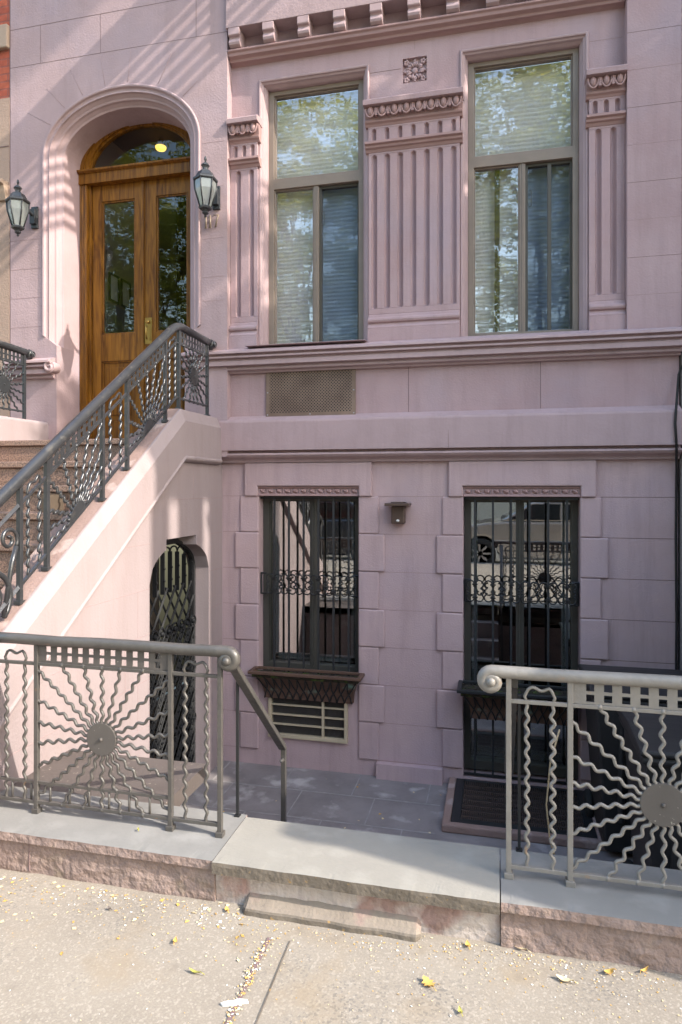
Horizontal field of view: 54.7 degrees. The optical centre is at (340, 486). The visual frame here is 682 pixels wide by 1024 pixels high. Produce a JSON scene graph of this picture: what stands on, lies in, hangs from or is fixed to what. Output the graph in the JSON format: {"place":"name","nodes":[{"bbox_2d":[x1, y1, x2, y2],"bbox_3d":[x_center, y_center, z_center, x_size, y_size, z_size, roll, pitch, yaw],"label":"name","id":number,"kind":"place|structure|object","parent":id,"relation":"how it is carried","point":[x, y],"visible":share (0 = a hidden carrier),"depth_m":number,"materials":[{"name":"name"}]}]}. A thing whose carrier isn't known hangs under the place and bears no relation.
{"place":"outdoors","nodes":[
{"label":"outdoors","id":0,"kind":"place"},
{"bbox_2d":[0,0,9,416],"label":"neighbour house","id":1,"kind":"structure","parent":0,"point":[4,168],"depth_m":5.96,"materials":[{"name":"orange paint"}]},
{"bbox_2d":[0,869,681,1023],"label":"sidewalk","id":2,"kind":"structure","parent":0,"point":[77,980],"depth_m":2.14,"materials":[{"name":"beige concrete"}]},
{"bbox_2d":[220,999,247,1006],"bbox_3d":[-0.325,1.575,2.015,0.083,0.006,0.020,0,0,-13],"label":"paper scrap","id":3,"kind":"object","parent":2,"relation":"on","point":[233,1002],"visible":1,"depth_m":2.01,"materials":[{"name":"white paper"}]},
{"bbox_2d":[225,937,289,1023],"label":"sidewalk joints","id":4,"kind":"object","parent":2,"relation":"on","point":[233,1011],"visible":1,"depth_m":2.10,"materials":[{"name":"grey concrete"}]},
{"bbox_2d":[0,877,680,1023],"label":"leaf litter","id":5,"kind":"object","parent":2,"relation":"on","point":[204,908],"visible":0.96,"depth_m":2.26,"materials":[{"name":"yellow plant"}]},
{"bbox_2d":[422,975,435,990],"bbox_3d":[0.282,1.569,2.089,0.056,0.012,0.039,0,0,27],"label":"fallen leaf","id":6,"kind":"object","parent":2,"relation":"on","point":[427,981],"visible":1,"depth_m":2.10,"materials":[{"name":"yellow plant"}]},
{"bbox_2d":[556,974,576,982],"bbox_3d":[0.719,1.569,2.105,0.071,0.012,0.022,0,0,28],"label":"fallen leaf","id":7,"kind":"object","parent":2,"relation":"on","point":[562,978],"visible":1,"depth_m":2.11,"materials":[{"name":"plant"}]},
{"bbox_2d":[604,968,615,973],"bbox_3d":[0.873,1.569,2.144,0.023,0.012,0.047,0,0,45],"label":"fallen leaf","id":8,"kind":"object","parent":2,"relation":"on","point":[609,971],"visible":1,"depth_m":2.14,"materials":[{"name":"yellow plant"}]},
{"bbox_2d":[180,760,632,862],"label":"patio floor","id":9,"kind":"structure","parent":0,"point":[354,810],"depth_m":4.83,"materials":[{"name":"stone"}]},
{"bbox_2d":[14,750,205,805],"bbox_3d":[-1.132,1.866,3.258,0.800,0.889,0.458,0,0,13],"label":"paved landing","id":10,"kind":"object","parent":9,"relation":"on","point":[196,776],"visible":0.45,"depth_m":3.25,"materials":[{"name":"brown stone"}]},
{"bbox_2d":[0,409,221,791],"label":"stoop","id":11,"kind":"object","parent":9,"relation":"on","point":[95,580],"visible":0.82,"depth_m":4.21,"materials":[{"name":"pink paint"}]},
{"bbox_2d":[0,340,35,418],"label":"stoop railing","id":12,"kind":"object","parent":11,"relation":"on","point":[5,383],"visible":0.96,"depth_m":5.64,"materials":[{"name":"metal"}]},
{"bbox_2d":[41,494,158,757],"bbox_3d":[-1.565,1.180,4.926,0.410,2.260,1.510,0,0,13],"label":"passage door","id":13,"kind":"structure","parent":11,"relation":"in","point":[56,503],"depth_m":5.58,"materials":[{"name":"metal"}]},
{"bbox_2d":[0,323,216,618],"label":"stoop railing","id":14,"kind":"object","parent":11,"relation":"on","point":[16,482],"visible":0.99,"depth_m":3.86,"materials":[{"name":"grey metal"}]},
{"bbox_2d":[150,538,195,762],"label":"iron gate","id":15,"kind":"structure","parent":11,"relation":"attached to","point":[159,743],"depth_m":5.03,"materials":[{"name":"black metal"}]},
{"bbox_2d":[231,666,286,821],"bbox_3d":[-0.378,1.508,3.041,0.062,1.605,0.706,0,0,13],"label":"step handrail","id":16,"kind":"object","parent":9,"relation":"on","point":[242,681],"visible":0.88,"depth_m":2.98,"materials":[{"name":"grey metal"}]},
{"bbox_2d":[186,761,439,835],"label":"area floor joints","id":17,"kind":"object","parent":9,"relation":"on","point":[321,792],"visible":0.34,"depth_m":4.80,"materials":[{"name":"grey concrete"}]},
{"bbox_2d":[0,786,681,974],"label":"area wall","id":18,"kind":"structure","parent":9,"relation":"on","point":[405,888],"depth_m":2.45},
{"bbox_2d":[0,632,239,837],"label":"area fence","id":19,"kind":"object","parent":18,"relation":"on","point":[102,740],"visible":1,"depth_m":2.78,"materials":[{"name":"grey metal"}]},
{"bbox_2d":[477,665,681,890],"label":"area fence","id":20,"kind":"object","parent":18,"relation":"on","point":[660,803],"visible":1,"depth_m":2.31,"materials":[{"name":"grey metal"}]},
{"bbox_2d":[545,729,559,854],"bbox_3d":[1.030,1.520,3.199,0.073,0.663,0.109,0,0,13],"label":"loose cord","id":21,"kind":"object","parent":20,"relation":"attached to","point":[548,790],"visible":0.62,"depth_m":3.22,"materials":[{"name":"grey metal"}]},
{"bbox_2d":[4,0,681,790],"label":"townhouse","id":22,"kind":"structure","parent":9,"relation":"on","point":[448,250],"depth_m":5.25,"materials":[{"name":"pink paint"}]},
{"bbox_2d":[5,179,38,235],"bbox_3d":[-2.759,-2.395,5.724,0.173,0.490,0.323,0,0,13],"label":"wall lantern","id":23,"kind":"object","parent":22,"relation":"attached to","point":[18,210],"depth_m":5.64,"materials":[{"name":"metal"}]},
{"bbox_2d":[108,272,119,304],"bbox_3d":[-2.350,-2.055,6.832,0.019,0.290,0.180,0,0,13],"label":"framed notice","id":24,"kind":"object","parent":22,"relation":"attached to","point":[113,288],"visible":1,"depth_m":6.83,"materials":[{"name":"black paper"}]},
{"bbox_2d":[120,278,130,309],"bbox_3d":[-2.299,-2.055,7.047,0.019,0.290,0.180,0,0,13],"label":"framed notice","id":25,"kind":"object","parent":22,"relation":"attached to","point":[125,293],"visible":1,"depth_m":7.05,"materials":[{"name":"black paper"}]},
{"bbox_2d":[155,138,165,151],"bbox_3d":[-1.835,-3.485,6.721,0.110,0.100,0.110,0,0,13],"label":"ceiling lamp","id":26,"kind":"object","parent":22,"relation":"attached to","point":[160,146],"visible":1,"depth_m":6.70,"materials":[{"name":"yellow glass"}]},
{"bbox_2d":[193,156,219,217],"bbox_3d":[-1.067,-2.395,5.325,0.173,0.490,0.323,0,0,13],"label":"wall lantern","id":27,"kind":"object","parent":22,"relation":"attached to","point":[206,188],"depth_m":5.23,"materials":[{"name":"metal"}]},
{"bbox_2d":[248,666,364,703],"bbox_3d":[-0.281,1.613,5.317,0.934,0.247,0.180,0,0,13],"label":"window planter","id":28,"kind":"object","parent":22,"relation":"attached to","point":[314,686],"visible":1,"depth_m":5.32,"materials":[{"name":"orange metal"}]},
{"bbox_2d":[268,697,347,743],"bbox_3d":[-0.266,1.885,5.421,0.672,0.360,0.090,0,0,13],"label":"vent grille","id":29,"kind":"object","parent":22,"relation":"attached to","point":[310,720],"visible":0.67,"depth_m":5.41,"materials":[{"name":"beige metal"}]},
{"bbox_2d":[260,497,358,675],"bbox_3d":[-0.265,0.816,5.429,0.848,1.468,0.030,0,0,13],"label":"window guard","id":30,"kind":"object","parent":22,"relation":"attached to","point":[303,590],"visible":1,"depth_m":5.42,"materials":[{"name":"black metal"}]},
{"bbox_2d":[266,369,355,416],"bbox_3d":[-0.251,-0.776,5.360,0.756,0.397,0.020,0,0,13],"label":"vent cover","id":31,"kind":"object","parent":22,"relation":"attached to","point":[315,393],"visible":0.93,"depth_m":5.35,"materials":[{"name":"brown metal"}]},
{"bbox_2d":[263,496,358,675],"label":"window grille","id":32,"kind":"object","parent":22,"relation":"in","point":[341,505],"depth_m":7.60,"materials":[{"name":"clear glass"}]},
{"bbox_2d":[269,79,362,343],"bbox_3d":[-0.195,-2.240,5.532,0.818,2.171,0.129,0,0,13],"label":"window","id":33,"kind":"structure","parent":22,"relation":"in","point":[316,143],"depth_m":5.57,"materials":[{"name":"glass"}]},
{"bbox_2d":[384,502,410,523],"bbox_3d":[0.446,0.202,5.155,0.190,0.172,0.159,0,0,13],"label":"wall light","id":34,"kind":"object","parent":22,"relation":"attached to","point":[398,512],"visible":1,"depth_m":5.15,"materials":[{"name":"brown metal"}]},
{"bbox_2d":[457,680,576,725],"bbox_3d":[1.330,1.618,4.885,0.919,0.247,0.280,0,0,13],"label":"window planter","id":35,"kind":"object","parent":22,"relation":"attached to","point":[485,705],"visible":0.52,"depth_m":4.87,"materials":[{"name":"orange metal"}]},
{"bbox_2d":[464,497,577,778],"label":"basement window","id":36,"kind":"structure","parent":22,"relation":"in","point":[557,508],"depth_m":7.05,"materials":[{"name":"clear glass"}]},
{"bbox_2d":[464,497,578,784],"bbox_3d":[1.372,1.161,5.043,0.855,2.158,0.030,0,0,13],"label":"window guard","id":37,"kind":"object","parent":22,"relation":"attached to","point":[529,586],"visible":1,"depth_m":5.03,"materials":[{"name":"black metal"}]},
{"bbox_2d":[468,48,578,335],"bbox_3d":[1.414,-2.240,5.153,0.825,2.171,0.129,0,0,13],"label":"window","id":38,"kind":"structure","parent":22,"relation":"in","point":[523,122],"depth_m":5.18,"materials":[{"name":"glass"}]},
{"bbox_2d":[674,365,681,669],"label":"utility cable","id":39,"kind":"object","parent":22,"relation":"attached to","point":[676,515],"visible":0.79,"depth_m":4.75,"materials":[{"name":"black rubber"}]},
{"bbox_2d":[504,679,521,851],"bbox_3d":[0.720,1.508,2.761,0.062,1.605,0.706,0,0,13],"label":"step handrail","id":40,"kind":"object","parent":9,"relation":"on","point":[514,687],"visible":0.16,"depth_m":2.56,"materials":[{"name":"grey metal"}]},
{"bbox_2d":[442,777,605,850],"bbox_3d":[1.269,2.283,4.657,1.050,0.055,0.748,0,0,13],"label":"foot grate","id":41,"kind":"object","parent":9,"relation":"on","point":[475,807],"visible":0.75,"depth_m":4.58,"materials":[{"name":"black metal"}]},
{"bbox_2d":[578,664,681,853],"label":"wheelie bin","id":42,"kind":"object","parent":9,"relation":"on","point":[599,729],"visible":0.31,"depth_m":4.08,"materials":[{"name":"black plastic"}]},
{"bbox_2d":[617,711,681,869],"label":"wheelie bin","id":43,"kind":"object","parent":9,"relation":"on","point":[650,724],"visible":0.37,"depth_m":3.29,"materials":[{"name":"black plastic"}]},
{"bbox_2d":[678,352,681,669],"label":"neighbour house","id":44,"kind":"structure","parent":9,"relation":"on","point":[680,551],"depth_m":4.75,"materials":[{"name":"grey stone"}]}
]}

